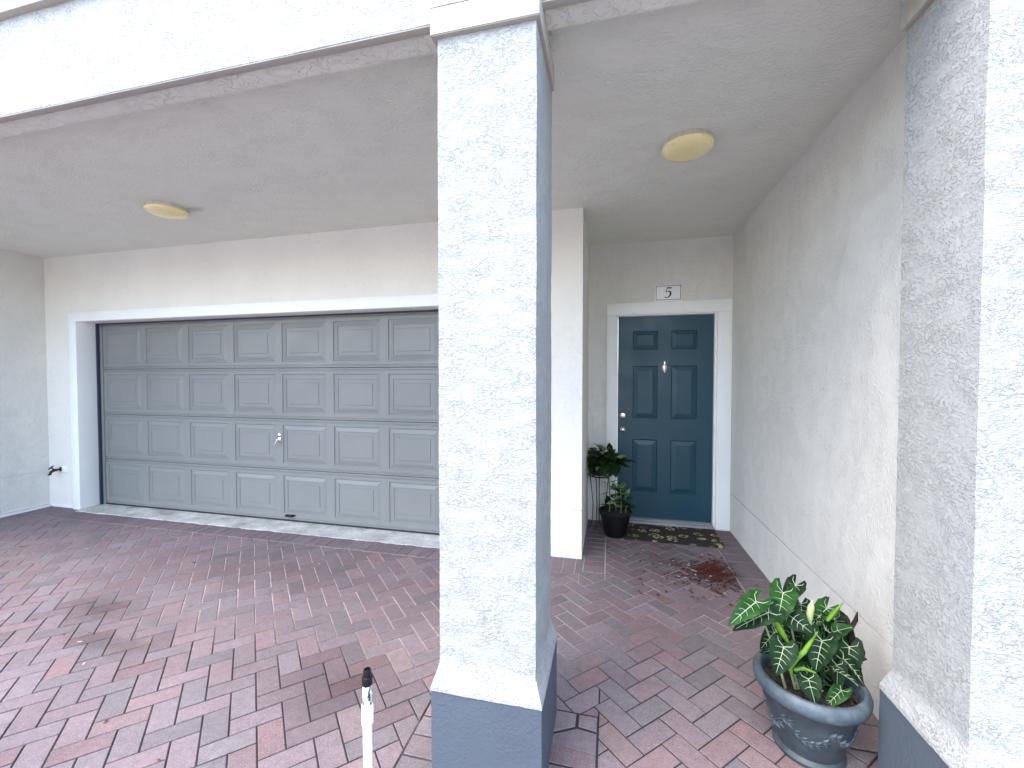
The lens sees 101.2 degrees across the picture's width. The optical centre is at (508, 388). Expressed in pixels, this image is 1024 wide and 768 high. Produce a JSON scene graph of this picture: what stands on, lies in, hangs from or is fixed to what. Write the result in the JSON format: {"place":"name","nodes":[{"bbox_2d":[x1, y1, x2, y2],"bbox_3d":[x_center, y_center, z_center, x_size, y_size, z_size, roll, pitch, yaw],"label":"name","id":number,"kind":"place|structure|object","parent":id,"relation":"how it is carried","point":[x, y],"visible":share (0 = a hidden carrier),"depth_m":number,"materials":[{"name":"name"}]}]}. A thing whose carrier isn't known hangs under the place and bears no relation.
{"place":"outdoors","nodes":[
{"label":"outdoors","id":0,"kind":"place"},
{"bbox_2d":[0,506,878,767],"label":"pavement","id":1,"kind":"structure","parent":0,"point":[575,748],"depth_m":2.33,"materials":[{"name":"brick"}]},
{"bbox_2d":[0,249,50,517],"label":"side wall","id":2,"kind":"structure","parent":1,"relation":"on","point":[24,464],"depth_m":4.70,"materials":[{"name":"paint"}]},
{"bbox_2d":[75,504,439,547],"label":"concrete sill","id":3,"kind":"structure","parent":1,"relation":"on","point":[374,535],"depth_m":4.27,"materials":[{"name":"white concrete"}]},
{"bbox_2d":[44,208,588,558],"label":"garage wall","id":4,"kind":"structure","parent":1,"relation":"on","point":[294,378],"depth_m":4.33,"materials":[{"name":"paint"}]},
{"bbox_2d":[47,466,66,475],"bbox_3d":[-5.187,0.928,4.849,0.092,0.106,0.157,2,2,54],"label":"hose tap","id":5,"kind":"object","parent":4,"relation":"attached to","point":[63,468],"visible":1,"depth_m":4.84,"materials":[{"name":"white paint"}]},
{"bbox_2d":[103,311,438,534],"bbox_3d":[-2.393,0.317,4.389,4.885,2.128,0.076,0,1,14],"label":"garage door","id":6,"kind":"structure","parent":4,"relation":"in","point":[327,420],"depth_m":4.39,"materials":[{"name":"grey metal"}]},
{"bbox_2d":[361,667,373,767],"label":"sprinkler riser","id":7,"kind":"object","parent":1,"relation":"on","point":[367,713],"visible":1,"depth_m":1.26,"materials":[{"name":"white plastic"}]},
{"bbox_2d":[430,0,556,767],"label":"column","id":8,"kind":"structure","parent":1,"relation":"on","point":[493,688],"depth_m":1.50,"materials":[{"name":"paint"}]},
{"bbox_2d":[0,0,700,136],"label":"front beam","id":9,"kind":"structure","parent":8,"relation":"on","point":[66,62],"depth_m":1.84,"materials":[{"name":"paint"}]},
{"bbox_2d":[0,0,906,257],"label":"porch ceiling","id":10,"kind":"structure","parent":9,"relation":"attached to","point":[764,92],"depth_m":2.46,"materials":[{"name":"white paint"}]},
{"bbox_2d":[143,200,188,219],"bbox_3d":[-2.768,-1.436,3.415,0.292,0.072,0.292,0,1,14],"label":"ceiling light","id":11,"kind":"object","parent":10,"relation":"attached to","point":[166,210],"visible":1,"depth_m":3.34,"materials":[{"name":"glass"}]},
{"bbox_2d":[661,128,714,162],"bbox_3d":[1.055,-1.412,2.473,0.292,0.072,0.292,0,1,14],"label":"ceiling light","id":12,"kind":"object","parent":10,"relation":"attached to","point":[688,145],"visible":1,"depth_m":2.40,"materials":[{"name":"glass"}]},
{"bbox_2d":[588,473,610,529],"bbox_3d":[0.916,1.124,4.232,0.226,0.532,0.226,0,1,14],"label":"plant stand","id":13,"kind":"object","parent":1,"relation":"on","point":[591,475],"visible":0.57,"depth_m":4.20,"materials":[{"name":"black metal"}]},
{"bbox_2d":[592,459,606,475],"bbox_3d":[0.916,0.785,4.223,0.212,0.144,0.212,0,1,14],"label":"flower pot","id":14,"kind":"object","parent":13,"relation":"on","point":[594,472],"visible":0.23,"depth_m":4.16,"materials":[{"name":"black plastic"}]},
{"bbox_2d":[587,442,634,477],"bbox_3d":[1.010,0.707,4.153,0.478,0.348,0.446,0,1,14],"label":"trailing plant","id":15,"kind":"object","parent":14,"relation":"in","point":[608,464],"visible":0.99,"depth_m":4.08,"materials":[{"name":"green plant"}]},
{"bbox_2d":[598,505,632,537],"bbox_3d":[1.027,1.278,4.034,0.320,0.240,0.320,0,1,14],"label":"flower pot","id":16,"kind":"object","parent":1,"relation":"on","point":[615,523],"visible":0.91,"depth_m":3.94,"materials":[{"name":"black plastic"}]},
{"bbox_2d":[601,475,636,512],"bbox_3d":[1.048,0.992,4.022,0.344,0.371,0.248,0,1,14],"label":"cane plant","id":17,"kind":"object","parent":16,"relation":"on","point":[618,498],"visible":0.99,"depth_m":4.00,"materials":[{"name":"green plant"}]},
{"bbox_2d":[588,235,733,530],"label":"entry wall","id":18,"kind":"structure","parent":1,"relation":"on","point":[660,380],"depth_m":4.28,"materials":[{"name":"paint"}]},
{"bbox_2d":[617,314,713,522],"bbox_3d":[1.588,0.297,4.282,0.914,2.078,0.108,0,1,14],"label":"front door","id":19,"kind":"structure","parent":18,"relation":"in","point":[665,363],"depth_m":4.29,"materials":[{"name":"teal paint"}]},
{"bbox_2d":[654,284,681,301],"bbox_3d":[1.607,-0.965,4.222,0.262,0.170,0.013,0,1,14],"label":"number plaque","id":20,"kind":"object","parent":18,"relation":"attached to","point":[667,292],"visible":1,"depth_m":4.22,"materials":[{"name":"white plastic"}]},
{"bbox_2d":[623,523,724,548],"bbox_3d":[1.554,1.383,4.045,0.860,0.026,0.480,0,1,15],"label":"door mat","id":21,"kind":"object","parent":1,"relation":"on","point":[680,535],"depth_m":3.97,"materials":[{"name":"fabric"}]},
{"bbox_2d":[635,550,757,605],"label":"petal litter","id":22,"kind":"object","parent":1,"relation":"on","point":[711,572],"visible":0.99,"depth_m":3.21,"materials":[{"name":"red plant"}]},
{"bbox_2d":[753,648,873,767],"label":"planter","id":23,"kind":"object","parent":1,"relation":"on","point":[807,732],"visible":0.7,"depth_m":1.60,"materials":[{"name":"grey plastic"}]},
{"bbox_2d":[728,574,866,706],"bbox_3d":[1.160,1.004,1.648,0.352,0.440,0.572,2,2,52],"label":"leafy plant","id":24,"kind":"object","parent":23,"relation":"on","point":[826,650],"visible":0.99,"depth_m":1.64,"materials":[{"name":"green plant"}]},
{"bbox_2d":[730,34,906,719],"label":"side wall","id":25,"kind":"structure","parent":1,"relation":"on","point":[817,249],"depth_m":2.27,"materials":[{"name":"paint"}]},
{"bbox_2d":[878,0,1023,767],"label":"column","id":26,"kind":"structure","parent":1,"relation":"on","point":[951,687],"depth_m":1.24,"materials":[{"name":"paint"}]}
]}

